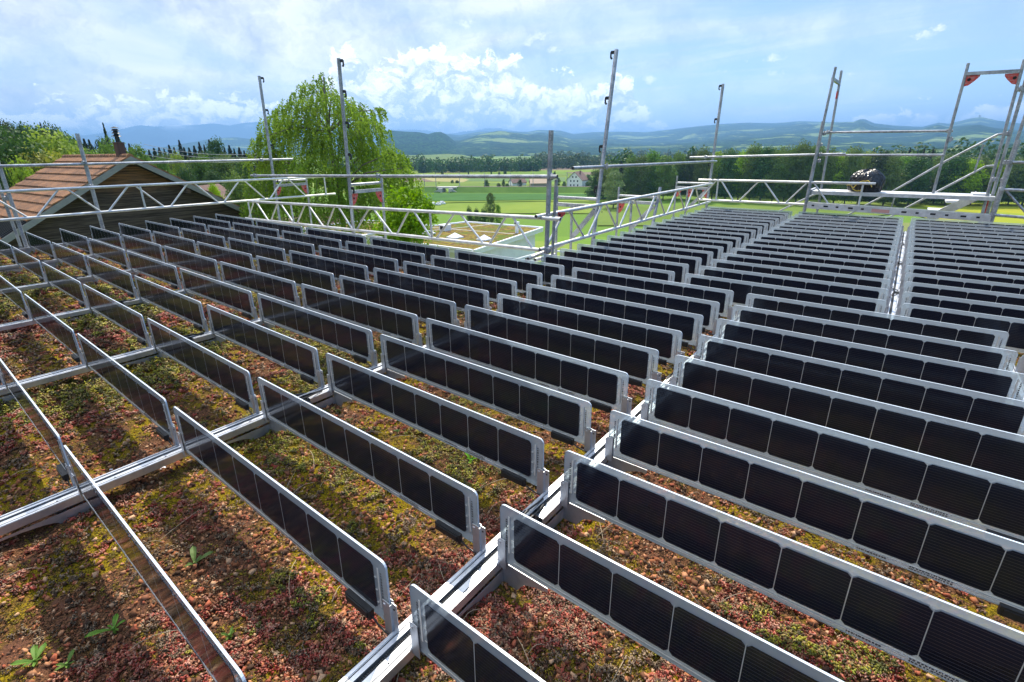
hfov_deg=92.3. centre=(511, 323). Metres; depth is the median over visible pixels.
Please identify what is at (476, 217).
bush
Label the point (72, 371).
mounting rail
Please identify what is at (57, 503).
mounting rail
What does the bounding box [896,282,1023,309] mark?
solar panel
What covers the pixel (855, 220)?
solar panel
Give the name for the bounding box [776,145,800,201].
tree
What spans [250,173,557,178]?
guard rail
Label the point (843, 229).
solar panel
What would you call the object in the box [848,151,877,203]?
tree
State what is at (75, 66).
sky
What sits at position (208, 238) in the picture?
solar panel
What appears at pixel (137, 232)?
solar panel
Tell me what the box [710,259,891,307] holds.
solar panel
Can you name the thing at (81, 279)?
mounting rail
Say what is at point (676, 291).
solar panel
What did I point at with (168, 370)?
green sedum
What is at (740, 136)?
hills
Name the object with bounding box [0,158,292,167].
guard rail
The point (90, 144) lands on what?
tree
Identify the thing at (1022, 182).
tree
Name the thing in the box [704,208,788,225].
solar panel
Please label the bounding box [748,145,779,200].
tree
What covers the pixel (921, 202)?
tree
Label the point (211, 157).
tree
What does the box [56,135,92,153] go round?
tree
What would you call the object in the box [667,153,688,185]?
tree
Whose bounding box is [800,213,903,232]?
solar panel
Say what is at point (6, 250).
solar panel
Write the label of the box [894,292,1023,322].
solar panel
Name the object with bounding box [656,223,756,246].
solar panel
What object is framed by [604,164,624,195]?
tree
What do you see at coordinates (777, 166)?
tree
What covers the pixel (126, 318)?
solar panel
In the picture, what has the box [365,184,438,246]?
bush
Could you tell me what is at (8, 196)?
scaffold post
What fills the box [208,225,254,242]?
solar panel
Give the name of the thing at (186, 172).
tree
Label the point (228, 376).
solar panel
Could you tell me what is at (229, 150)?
tree
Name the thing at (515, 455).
solar panel
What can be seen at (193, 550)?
weed
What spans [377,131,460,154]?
hills
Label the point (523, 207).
field
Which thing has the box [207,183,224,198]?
tree
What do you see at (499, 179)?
field
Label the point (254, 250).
solar panel
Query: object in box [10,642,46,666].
weed
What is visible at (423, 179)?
field
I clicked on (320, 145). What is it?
birch tree
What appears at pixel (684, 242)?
solar panel
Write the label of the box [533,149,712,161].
woodland
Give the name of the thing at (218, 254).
solar panel
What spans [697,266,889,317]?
solar panel
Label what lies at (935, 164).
tree
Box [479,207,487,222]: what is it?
bush
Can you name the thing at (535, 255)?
scaffold tube
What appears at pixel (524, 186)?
railway track
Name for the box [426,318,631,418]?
solar panel
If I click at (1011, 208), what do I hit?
field
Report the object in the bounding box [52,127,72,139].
tree
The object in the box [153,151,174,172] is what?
tree
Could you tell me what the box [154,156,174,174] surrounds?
tree
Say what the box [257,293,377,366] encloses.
solar panel
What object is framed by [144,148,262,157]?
overhead wire
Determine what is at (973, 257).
solar panel
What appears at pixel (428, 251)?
solar panel
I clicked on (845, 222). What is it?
solar panel
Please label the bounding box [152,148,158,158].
tree
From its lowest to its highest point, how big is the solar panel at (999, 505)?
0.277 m
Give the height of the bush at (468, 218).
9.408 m
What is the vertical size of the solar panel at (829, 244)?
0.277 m
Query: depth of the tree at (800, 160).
223.21 m
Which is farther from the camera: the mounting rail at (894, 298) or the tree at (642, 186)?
the tree at (642, 186)
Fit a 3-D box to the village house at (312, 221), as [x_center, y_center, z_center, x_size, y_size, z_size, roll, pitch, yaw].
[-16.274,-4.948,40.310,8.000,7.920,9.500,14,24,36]
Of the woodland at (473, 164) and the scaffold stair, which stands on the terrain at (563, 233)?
the woodland at (473, 164)
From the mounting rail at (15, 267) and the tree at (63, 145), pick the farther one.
the tree at (63, 145)
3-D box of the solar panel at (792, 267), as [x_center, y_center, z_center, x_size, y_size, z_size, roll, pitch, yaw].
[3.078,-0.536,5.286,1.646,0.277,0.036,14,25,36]
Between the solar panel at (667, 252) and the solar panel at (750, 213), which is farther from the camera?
the solar panel at (750, 213)
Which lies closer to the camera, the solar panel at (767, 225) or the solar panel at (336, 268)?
the solar panel at (336, 268)
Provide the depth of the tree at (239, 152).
129.72 m
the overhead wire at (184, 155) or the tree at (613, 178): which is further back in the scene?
the tree at (613, 178)
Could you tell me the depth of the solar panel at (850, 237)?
7.03 m
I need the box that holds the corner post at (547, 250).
[544,130,564,265]
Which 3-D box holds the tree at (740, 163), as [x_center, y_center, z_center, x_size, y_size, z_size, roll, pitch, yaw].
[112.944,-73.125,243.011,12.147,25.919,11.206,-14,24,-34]
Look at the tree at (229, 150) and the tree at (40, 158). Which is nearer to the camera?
the tree at (40, 158)
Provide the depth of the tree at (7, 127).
106.46 m
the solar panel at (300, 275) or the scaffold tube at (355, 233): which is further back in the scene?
the scaffold tube at (355, 233)
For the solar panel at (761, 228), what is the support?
attached to the mounting rail
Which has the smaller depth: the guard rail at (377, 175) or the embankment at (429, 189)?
the guard rail at (377, 175)
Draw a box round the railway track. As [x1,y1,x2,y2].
[458,186,662,186]
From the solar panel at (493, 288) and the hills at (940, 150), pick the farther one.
the hills at (940, 150)
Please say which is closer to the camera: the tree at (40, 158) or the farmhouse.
the tree at (40, 158)
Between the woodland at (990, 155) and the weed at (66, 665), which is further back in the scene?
the woodland at (990, 155)
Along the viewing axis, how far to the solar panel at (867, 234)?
7.33 m
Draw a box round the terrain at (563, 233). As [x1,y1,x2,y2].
[148,155,1023,264]
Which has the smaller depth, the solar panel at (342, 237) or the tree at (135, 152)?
the solar panel at (342, 237)
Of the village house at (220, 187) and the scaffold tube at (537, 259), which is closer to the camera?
the scaffold tube at (537, 259)
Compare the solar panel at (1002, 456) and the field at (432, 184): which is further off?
the field at (432, 184)
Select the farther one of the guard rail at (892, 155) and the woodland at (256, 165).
the woodland at (256, 165)
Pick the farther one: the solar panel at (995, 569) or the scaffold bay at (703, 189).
the scaffold bay at (703, 189)
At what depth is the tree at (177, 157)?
99.12 m
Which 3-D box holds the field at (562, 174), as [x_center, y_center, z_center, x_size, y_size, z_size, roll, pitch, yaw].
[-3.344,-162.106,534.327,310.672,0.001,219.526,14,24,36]
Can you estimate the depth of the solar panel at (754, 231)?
7.99 m
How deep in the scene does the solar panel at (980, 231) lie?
7.39 m
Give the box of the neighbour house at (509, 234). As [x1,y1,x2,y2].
[303,220,543,263]
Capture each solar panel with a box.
[0,240,16,263]
[0,276,31,318]
[0,358,75,486]
[0,370,3,384]
[12,246,46,281]
[24,294,84,364]
[26,232,55,258]
[42,262,88,307]
[52,242,90,275]
[59,228,91,253]
[63,445,246,681]
[77,333,179,445]
[83,284,151,346]
[86,256,137,297]
[88,238,129,269]
[89,226,123,248]
[118,223,153,242]
[122,234,164,262]
[126,251,181,289]
[134,276,208,332]
[145,220,181,236]
[147,318,259,413]
[153,231,197,254]
[164,246,220,280]
[169,218,206,232]
[173,406,398,634]
[179,268,257,319]
[181,228,226,247]
[193,216,230,229]
[196,241,255,270]
[206,305,324,387]
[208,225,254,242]
[215,214,253,227]
[220,261,300,306]
[228,237,287,262]
[232,222,279,239]
[255,220,302,236]
[255,234,316,255]
[256,256,337,292]
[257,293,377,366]
[257,377,485,553]
[282,230,341,251]
[289,250,370,281]
[301,284,422,346]
[306,227,366,248]
[318,245,399,274]
[326,353,548,495]
[339,275,459,326]
[345,241,425,268]
[370,237,449,263]
[373,268,491,311]
[380,334,595,452]
[403,261,519,305]
[409,584,544,681]
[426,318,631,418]
[430,255,544,296]
[454,249,565,287]
[464,305,661,390]
[496,293,684,368]
[497,504,843,681]
[525,283,704,350]
[541,254,674,283]
[549,275,721,334]
[560,450,1023,681]
[562,248,690,286]
[571,267,735,321]
[577,244,702,279]
[594,239,713,272]
[605,410,1023,623]
[607,235,724,265]
[621,231,733,261]
[631,228,741,255]
[640,379,1023,550]
[644,225,749,249]
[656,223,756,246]
[664,219,761,242]
[669,355,1023,488]
[672,217,767,238]
[679,214,774,235]
[684,273,881,324]
[688,212,779,232]
[693,335,1023,439]
[694,210,783,228]
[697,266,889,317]
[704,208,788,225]
[707,206,792,223]
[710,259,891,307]
[712,318,1023,419]
[721,253,892,297]
[728,305,1017,390]
[731,248,893,288]
[742,243,895,280]
[743,293,1008,371]
[748,238,896,273]
[756,234,897,266]
[762,231,898,261]
[771,227,899,256]
[775,224,900,251]
[784,221,900,244]
[785,220,902,243]
[792,217,902,234]
[794,214,903,234]
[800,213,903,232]
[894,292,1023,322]
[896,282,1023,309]
[898,273,1023,298]
[899,265,1023,288]
[899,303,1023,352]
[900,259,1023,280]
[901,252,1023,273]
[902,247,1023,265]
[903,242,1023,258]
[904,233,1023,250]
[904,237,1023,253]
[905,226,1023,242]
[905,230,1023,244]
[906,221,1023,234]
[906,223,1023,236]
[907,220,1023,229]
[1015,355,1023,374]
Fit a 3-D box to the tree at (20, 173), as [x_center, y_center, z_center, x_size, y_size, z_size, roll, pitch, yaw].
[-39.878,-8.788,41.696,3.633,10.543,3.681,16,25,39]
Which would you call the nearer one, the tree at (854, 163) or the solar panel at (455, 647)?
the solar panel at (455, 647)
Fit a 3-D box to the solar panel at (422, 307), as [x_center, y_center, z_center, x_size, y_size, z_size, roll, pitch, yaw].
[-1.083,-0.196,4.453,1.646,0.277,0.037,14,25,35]
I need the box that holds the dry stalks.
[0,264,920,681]
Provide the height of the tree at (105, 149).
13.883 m
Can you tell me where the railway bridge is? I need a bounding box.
[434,186,457,192]
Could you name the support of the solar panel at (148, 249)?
attached to the mounting rail at (81, 279)
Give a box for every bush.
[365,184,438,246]
[466,205,472,220]
[473,208,480,221]
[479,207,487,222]
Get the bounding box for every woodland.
[180,152,303,198]
[320,153,425,171]
[416,154,541,172]
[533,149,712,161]
[536,151,608,168]
[605,145,887,187]
[882,136,1023,168]
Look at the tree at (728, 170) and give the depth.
237.23 m
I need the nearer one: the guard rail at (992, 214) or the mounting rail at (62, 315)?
the mounting rail at (62, 315)
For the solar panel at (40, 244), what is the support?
attached to the mounting rail at (27, 249)
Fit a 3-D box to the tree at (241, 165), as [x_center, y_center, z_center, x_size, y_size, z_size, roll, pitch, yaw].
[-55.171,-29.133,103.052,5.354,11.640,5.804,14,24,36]
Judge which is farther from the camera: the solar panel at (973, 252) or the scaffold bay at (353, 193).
the scaffold bay at (353, 193)
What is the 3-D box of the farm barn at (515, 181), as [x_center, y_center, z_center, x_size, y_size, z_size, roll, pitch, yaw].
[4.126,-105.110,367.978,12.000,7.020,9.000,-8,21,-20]
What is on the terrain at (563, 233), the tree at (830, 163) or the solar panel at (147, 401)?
the tree at (830, 163)
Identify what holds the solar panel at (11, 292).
attached to the mounting rail at (62, 315)
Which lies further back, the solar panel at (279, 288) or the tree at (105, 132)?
the tree at (105, 132)
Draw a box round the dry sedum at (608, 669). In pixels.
[0,233,1023,681]
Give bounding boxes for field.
[378,202,634,212]
[383,178,436,181]
[383,182,564,186]
[384,193,628,200]
[385,199,633,203]
[393,173,664,175]
[403,169,596,172]
[424,178,467,181]
[467,177,564,180]
[500,167,588,170]
[597,204,895,224]
[903,202,1023,224]
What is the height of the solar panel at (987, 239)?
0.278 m
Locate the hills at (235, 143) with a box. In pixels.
[137,137,305,155]
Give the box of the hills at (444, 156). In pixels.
[385,154,472,160]
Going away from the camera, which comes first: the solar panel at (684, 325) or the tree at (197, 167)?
the solar panel at (684, 325)
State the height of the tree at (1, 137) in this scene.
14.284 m
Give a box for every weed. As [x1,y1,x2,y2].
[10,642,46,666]
[55,649,74,670]
[85,613,124,637]
[185,545,212,566]
[221,626,234,640]
[465,453,476,462]
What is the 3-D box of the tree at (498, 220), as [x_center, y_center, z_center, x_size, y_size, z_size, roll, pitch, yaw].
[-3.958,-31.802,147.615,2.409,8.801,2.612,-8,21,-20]
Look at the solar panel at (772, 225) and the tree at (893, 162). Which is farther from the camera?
the tree at (893, 162)
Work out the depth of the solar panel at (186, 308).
4.44 m
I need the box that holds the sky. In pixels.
[0,0,1023,135]
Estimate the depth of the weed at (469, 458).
2.50 m
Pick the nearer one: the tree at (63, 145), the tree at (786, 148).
the tree at (63, 145)
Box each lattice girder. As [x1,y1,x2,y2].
[0,177,335,221]
[245,200,561,251]
[534,183,712,251]
[697,179,875,205]
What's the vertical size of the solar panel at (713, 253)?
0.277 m
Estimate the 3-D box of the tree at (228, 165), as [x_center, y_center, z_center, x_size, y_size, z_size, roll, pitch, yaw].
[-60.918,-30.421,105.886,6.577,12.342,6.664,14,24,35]
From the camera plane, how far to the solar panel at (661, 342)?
3.67 m
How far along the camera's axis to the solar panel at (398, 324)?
4.07 m
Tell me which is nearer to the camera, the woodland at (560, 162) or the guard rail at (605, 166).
the guard rail at (605, 166)
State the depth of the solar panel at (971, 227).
7.67 m
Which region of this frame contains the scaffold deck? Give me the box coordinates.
[810,187,995,200]
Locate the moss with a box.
[0,230,1023,681]
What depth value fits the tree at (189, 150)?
140.36 m
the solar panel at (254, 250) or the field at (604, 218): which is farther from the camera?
the field at (604, 218)
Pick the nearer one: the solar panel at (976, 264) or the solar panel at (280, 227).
the solar panel at (976, 264)
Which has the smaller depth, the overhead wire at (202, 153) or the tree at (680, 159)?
the overhead wire at (202, 153)
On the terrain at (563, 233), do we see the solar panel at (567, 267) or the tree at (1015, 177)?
the tree at (1015, 177)
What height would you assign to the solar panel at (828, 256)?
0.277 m
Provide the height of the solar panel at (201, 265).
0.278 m
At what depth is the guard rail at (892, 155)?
8.92 m
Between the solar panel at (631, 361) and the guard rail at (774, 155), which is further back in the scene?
the guard rail at (774, 155)
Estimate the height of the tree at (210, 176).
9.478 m
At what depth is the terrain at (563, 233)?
189.22 m
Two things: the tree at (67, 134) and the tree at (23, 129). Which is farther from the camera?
the tree at (67, 134)
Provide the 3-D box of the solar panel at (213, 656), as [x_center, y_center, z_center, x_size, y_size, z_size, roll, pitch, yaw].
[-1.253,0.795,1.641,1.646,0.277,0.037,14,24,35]
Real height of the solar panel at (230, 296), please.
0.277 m
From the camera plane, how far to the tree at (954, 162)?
208.15 m
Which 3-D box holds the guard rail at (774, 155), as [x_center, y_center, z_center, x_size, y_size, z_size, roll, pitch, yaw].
[5.131,-3.463,10.130,2.934,0.138,0.096,14,24,36]
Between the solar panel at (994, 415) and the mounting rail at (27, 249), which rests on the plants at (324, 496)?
the mounting rail at (27, 249)
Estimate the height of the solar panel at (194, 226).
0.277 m
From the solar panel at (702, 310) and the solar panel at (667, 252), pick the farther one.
the solar panel at (667, 252)
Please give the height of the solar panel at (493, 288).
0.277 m
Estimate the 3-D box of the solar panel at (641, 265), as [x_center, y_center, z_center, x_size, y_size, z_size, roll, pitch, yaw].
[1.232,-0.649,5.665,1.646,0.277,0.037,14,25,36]
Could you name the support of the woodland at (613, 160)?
on the terrain at (563, 233)
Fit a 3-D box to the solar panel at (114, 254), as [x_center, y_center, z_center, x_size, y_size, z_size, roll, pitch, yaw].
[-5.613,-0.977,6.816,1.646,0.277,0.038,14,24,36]
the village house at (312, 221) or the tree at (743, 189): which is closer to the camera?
the village house at (312, 221)
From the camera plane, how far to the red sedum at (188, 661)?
1.70 m
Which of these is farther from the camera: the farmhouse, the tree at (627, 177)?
the farmhouse
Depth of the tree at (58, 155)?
44.04 m
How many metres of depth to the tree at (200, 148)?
135.51 m
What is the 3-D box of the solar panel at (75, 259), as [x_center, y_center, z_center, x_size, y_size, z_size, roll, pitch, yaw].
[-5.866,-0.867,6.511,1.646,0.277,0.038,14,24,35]
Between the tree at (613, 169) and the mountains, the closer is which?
the tree at (613, 169)
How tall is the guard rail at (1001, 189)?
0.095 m
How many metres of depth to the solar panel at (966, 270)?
5.07 m
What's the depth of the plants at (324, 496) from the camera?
2.03 m
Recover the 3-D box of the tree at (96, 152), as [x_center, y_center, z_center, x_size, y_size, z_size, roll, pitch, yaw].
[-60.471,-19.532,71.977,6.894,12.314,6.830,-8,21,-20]
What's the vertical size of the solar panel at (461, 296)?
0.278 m
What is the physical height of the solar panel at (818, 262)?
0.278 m
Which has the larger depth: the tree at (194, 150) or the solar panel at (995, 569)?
the tree at (194, 150)
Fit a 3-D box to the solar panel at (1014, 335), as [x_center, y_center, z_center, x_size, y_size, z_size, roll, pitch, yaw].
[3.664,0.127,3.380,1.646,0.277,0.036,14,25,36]
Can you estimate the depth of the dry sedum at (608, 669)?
1.91 m
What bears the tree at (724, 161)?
on the terrain at (563, 233)
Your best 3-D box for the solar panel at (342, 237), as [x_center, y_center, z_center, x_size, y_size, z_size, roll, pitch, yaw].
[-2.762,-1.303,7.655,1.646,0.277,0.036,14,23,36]
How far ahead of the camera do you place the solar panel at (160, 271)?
5.75 m
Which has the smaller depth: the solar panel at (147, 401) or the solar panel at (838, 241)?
the solar panel at (147, 401)
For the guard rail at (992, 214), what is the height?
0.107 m
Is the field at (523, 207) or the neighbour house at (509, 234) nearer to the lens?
the neighbour house at (509, 234)
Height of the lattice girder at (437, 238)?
0.607 m
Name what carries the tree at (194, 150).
on the terrain at (563, 233)
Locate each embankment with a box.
[354,187,446,192]
[450,187,673,192]
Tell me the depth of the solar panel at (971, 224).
7.97 m
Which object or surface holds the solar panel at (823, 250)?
attached to the mounting rail
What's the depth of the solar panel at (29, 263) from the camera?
6.13 m
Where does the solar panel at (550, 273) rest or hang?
attached to the mounting rail at (57, 503)
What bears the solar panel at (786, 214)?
attached to the mounting rail
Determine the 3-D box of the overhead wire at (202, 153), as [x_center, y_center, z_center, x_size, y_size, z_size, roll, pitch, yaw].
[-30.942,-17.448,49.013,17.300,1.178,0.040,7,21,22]
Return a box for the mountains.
[69,122,517,151]
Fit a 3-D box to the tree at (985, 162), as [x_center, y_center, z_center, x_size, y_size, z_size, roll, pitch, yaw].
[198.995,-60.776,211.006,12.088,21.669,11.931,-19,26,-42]
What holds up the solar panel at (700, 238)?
attached to the mounting rail
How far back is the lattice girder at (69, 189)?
9.31 m
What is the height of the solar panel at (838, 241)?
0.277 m
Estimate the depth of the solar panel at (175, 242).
7.38 m
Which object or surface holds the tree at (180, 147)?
on the terrain at (563, 233)
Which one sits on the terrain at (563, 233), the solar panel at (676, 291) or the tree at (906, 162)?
the tree at (906, 162)
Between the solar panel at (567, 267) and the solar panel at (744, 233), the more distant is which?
the solar panel at (744, 233)
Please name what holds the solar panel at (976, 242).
attached to the mounting rail at (894, 298)
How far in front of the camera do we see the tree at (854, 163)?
212.18 m
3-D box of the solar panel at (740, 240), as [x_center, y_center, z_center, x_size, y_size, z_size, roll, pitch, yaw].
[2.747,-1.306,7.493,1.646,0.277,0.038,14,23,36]
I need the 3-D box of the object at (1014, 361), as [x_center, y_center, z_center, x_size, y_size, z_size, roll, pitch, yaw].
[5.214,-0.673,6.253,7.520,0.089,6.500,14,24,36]
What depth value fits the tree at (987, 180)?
205.57 m
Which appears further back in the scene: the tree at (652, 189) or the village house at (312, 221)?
the tree at (652, 189)
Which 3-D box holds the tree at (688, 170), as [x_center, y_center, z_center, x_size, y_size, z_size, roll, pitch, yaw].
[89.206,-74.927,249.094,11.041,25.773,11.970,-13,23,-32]
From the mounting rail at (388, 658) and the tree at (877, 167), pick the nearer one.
the mounting rail at (388, 658)
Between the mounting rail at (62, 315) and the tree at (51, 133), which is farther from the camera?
the tree at (51, 133)
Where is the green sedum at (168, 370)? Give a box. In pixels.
[0,228,1017,681]
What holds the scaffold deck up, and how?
on the scaffold bay at (821, 132)
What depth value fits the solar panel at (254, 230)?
8.30 m
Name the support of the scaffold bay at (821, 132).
on the terrain at (563, 233)
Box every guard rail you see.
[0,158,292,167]
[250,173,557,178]
[571,160,716,169]
[690,152,845,158]
[826,129,952,134]
[840,154,942,155]
[989,212,1023,218]
[998,186,1023,191]
[1006,159,1023,164]
[1006,191,1023,211]
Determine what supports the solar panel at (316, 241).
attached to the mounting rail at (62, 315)
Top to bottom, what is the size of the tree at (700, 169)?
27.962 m
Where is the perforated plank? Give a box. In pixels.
[807,201,990,221]
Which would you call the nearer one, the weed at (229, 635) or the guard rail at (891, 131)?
the weed at (229, 635)
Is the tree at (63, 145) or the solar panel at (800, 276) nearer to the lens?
the solar panel at (800, 276)
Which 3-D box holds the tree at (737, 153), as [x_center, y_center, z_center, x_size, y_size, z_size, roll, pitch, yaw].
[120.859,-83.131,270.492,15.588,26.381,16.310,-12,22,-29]
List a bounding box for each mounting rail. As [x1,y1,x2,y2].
[0,247,163,271]
[0,269,138,293]
[0,281,234,330]
[0,307,311,403]
[0,315,502,540]
[12,235,152,253]
[339,315,739,681]
[880,231,912,342]
[997,362,1023,441]
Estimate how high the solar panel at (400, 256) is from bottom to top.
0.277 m
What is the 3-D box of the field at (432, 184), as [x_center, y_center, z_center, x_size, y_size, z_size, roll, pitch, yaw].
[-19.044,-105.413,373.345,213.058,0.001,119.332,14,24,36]
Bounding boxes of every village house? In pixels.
[198,184,230,200]
[270,209,361,233]
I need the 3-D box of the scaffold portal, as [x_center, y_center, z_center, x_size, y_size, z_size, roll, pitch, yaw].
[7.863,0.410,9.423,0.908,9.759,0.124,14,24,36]
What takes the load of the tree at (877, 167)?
on the terrain at (563, 233)
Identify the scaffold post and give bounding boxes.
[0,163,28,246]
[75,133,104,229]
[981,81,1023,223]
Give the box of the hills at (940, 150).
[571,144,1023,161]
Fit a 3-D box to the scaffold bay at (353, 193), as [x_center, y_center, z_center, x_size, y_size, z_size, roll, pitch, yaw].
[-2.625,0.367,9.711,0.630,9.873,0.753,14,24,36]
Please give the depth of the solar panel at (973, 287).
4.49 m
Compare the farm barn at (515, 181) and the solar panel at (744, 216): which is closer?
the solar panel at (744, 216)
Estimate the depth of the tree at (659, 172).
246.51 m
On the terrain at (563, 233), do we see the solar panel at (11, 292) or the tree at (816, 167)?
the tree at (816, 167)
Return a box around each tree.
[0,118,18,154]
[0,126,26,189]
[0,126,51,189]
[4,155,35,185]
[10,147,57,186]
[12,121,27,155]
[16,124,85,159]
[26,121,39,143]
[37,121,60,139]
[45,147,63,161]
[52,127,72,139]
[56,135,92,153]
[82,138,89,152]
[84,146,103,153]
[87,139,92,152]
[92,138,113,153]
[97,135,127,153]
[102,122,111,151]
[126,142,156,165]
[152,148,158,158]
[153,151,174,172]
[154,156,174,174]
[168,152,189,176]
[175,164,197,184]
[178,140,183,155]
[183,147,190,165]
[185,154,213,184]
[187,147,191,163]
[192,145,197,158]
[198,142,202,155]
[201,170,225,187]
[202,150,219,165]
[205,137,226,155]
[207,156,232,184]
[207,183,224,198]
[212,152,237,199]
[221,169,259,212]
[228,145,233,158]
[234,156,256,204]
[237,147,243,158]
[239,72,424,238]
[483,193,496,222]
[494,203,502,223]
[583,169,604,197]
[594,160,610,198]
[602,170,624,207]
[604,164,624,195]
[615,161,625,198]
[621,154,639,197]
[628,152,652,199]
[641,149,661,198]
[651,155,679,199]
[666,150,688,194]
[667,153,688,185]
[675,149,700,195]
[691,145,714,196]
[704,149,723,198]
[713,148,741,199]
[713,149,732,187]
[730,148,742,178]
[732,148,749,199]
[735,141,764,200]
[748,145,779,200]
[759,145,793,201]
[772,144,794,185]
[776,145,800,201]
[785,139,812,201]
[797,143,825,199]
[805,146,839,201]
[824,150,849,202]
[830,145,865,203]
[842,146,864,189]
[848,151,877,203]
[855,149,890,204]
[872,152,907,205]
[886,152,922,203]
[891,156,936,205]
[914,159,932,203]
[923,156,947,191]
[925,155,950,202]
[928,152,970,204]
[940,157,989,202]
[968,156,993,204]
[973,159,1010,201]
[981,155,1023,203]
[1001,158,1023,203]
[1009,169,1023,204]
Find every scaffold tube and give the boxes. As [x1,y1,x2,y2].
[316,228,383,238]
[526,245,563,260]
[534,253,555,261]
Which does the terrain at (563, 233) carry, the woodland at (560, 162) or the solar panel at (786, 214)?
the woodland at (560, 162)
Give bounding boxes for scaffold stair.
[779,133,1001,220]
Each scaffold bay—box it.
[258,76,312,227]
[337,58,386,238]
[554,49,618,257]
[615,187,661,237]
[672,84,724,221]
[802,67,842,213]
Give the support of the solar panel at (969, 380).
attached to the mounting rail at (388, 658)
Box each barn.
[0,127,259,246]
[508,179,526,185]
[529,179,546,185]
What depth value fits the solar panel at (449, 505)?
2.09 m
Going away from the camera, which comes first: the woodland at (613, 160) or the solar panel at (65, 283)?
the solar panel at (65, 283)
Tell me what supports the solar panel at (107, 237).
attached to the mounting rail at (15, 267)
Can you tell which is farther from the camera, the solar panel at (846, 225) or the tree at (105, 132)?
the tree at (105, 132)
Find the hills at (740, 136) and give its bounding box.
[236,117,1023,157]
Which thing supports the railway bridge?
on the terrain at (563, 233)
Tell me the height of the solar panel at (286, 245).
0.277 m
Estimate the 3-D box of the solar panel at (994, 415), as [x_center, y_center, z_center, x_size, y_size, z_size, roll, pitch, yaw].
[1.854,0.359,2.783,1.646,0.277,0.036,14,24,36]
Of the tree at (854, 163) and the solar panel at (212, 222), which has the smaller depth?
the solar panel at (212, 222)
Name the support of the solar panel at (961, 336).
attached to the mounting rail at (388, 658)
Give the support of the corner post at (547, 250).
on the terrain at (563, 233)
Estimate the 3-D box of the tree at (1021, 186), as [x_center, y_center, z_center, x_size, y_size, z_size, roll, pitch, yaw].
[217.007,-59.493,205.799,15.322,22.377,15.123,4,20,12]
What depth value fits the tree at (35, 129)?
104.51 m
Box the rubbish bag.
[847,169,885,191]
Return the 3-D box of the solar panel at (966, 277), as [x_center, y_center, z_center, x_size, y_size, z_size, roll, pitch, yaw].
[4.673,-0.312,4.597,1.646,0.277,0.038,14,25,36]
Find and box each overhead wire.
[144,144,244,154]
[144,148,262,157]
[144,154,245,162]
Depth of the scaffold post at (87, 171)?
8.74 m
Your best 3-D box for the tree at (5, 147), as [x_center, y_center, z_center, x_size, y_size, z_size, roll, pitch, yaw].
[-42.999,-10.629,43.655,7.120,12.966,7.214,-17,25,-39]
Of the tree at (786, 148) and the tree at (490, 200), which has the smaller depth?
the tree at (490, 200)
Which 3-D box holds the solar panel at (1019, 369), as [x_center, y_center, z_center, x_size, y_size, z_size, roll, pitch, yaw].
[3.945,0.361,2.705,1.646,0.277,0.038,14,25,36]
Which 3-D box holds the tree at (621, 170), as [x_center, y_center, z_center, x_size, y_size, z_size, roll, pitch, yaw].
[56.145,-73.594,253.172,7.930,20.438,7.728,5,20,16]
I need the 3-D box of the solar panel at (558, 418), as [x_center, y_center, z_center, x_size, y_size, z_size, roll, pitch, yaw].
[-0.248,0.355,2.856,1.646,0.277,0.036,14,24,36]
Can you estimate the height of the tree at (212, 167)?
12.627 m
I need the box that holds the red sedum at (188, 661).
[0,227,1020,681]
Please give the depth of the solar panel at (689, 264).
5.84 m
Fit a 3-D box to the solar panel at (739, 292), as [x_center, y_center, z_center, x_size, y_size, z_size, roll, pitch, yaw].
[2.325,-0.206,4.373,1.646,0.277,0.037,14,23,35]
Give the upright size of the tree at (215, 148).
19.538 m
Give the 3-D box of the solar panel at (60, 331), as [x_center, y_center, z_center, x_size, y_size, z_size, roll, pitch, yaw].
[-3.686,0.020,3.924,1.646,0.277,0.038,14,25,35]
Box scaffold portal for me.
[932,59,1023,222]
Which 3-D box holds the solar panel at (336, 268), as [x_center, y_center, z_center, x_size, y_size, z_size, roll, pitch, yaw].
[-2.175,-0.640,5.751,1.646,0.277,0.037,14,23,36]
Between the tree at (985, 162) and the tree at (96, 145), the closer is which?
the tree at (96, 145)
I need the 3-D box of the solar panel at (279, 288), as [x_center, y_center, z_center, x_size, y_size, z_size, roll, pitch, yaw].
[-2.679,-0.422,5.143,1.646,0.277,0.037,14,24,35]
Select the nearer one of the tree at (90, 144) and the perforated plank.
the perforated plank
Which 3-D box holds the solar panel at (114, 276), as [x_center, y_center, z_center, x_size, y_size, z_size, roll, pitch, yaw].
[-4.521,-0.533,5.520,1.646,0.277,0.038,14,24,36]
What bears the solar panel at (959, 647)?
attached to the mounting rail at (388, 658)
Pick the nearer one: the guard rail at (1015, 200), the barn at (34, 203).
the guard rail at (1015, 200)
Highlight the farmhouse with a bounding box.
[566,170,588,185]
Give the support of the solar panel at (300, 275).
attached to the mounting rail at (62, 315)
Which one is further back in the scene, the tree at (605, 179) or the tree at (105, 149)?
the tree at (605, 179)
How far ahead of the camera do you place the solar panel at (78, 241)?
7.75 m
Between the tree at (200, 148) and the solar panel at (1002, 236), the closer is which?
the solar panel at (1002, 236)
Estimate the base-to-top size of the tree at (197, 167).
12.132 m

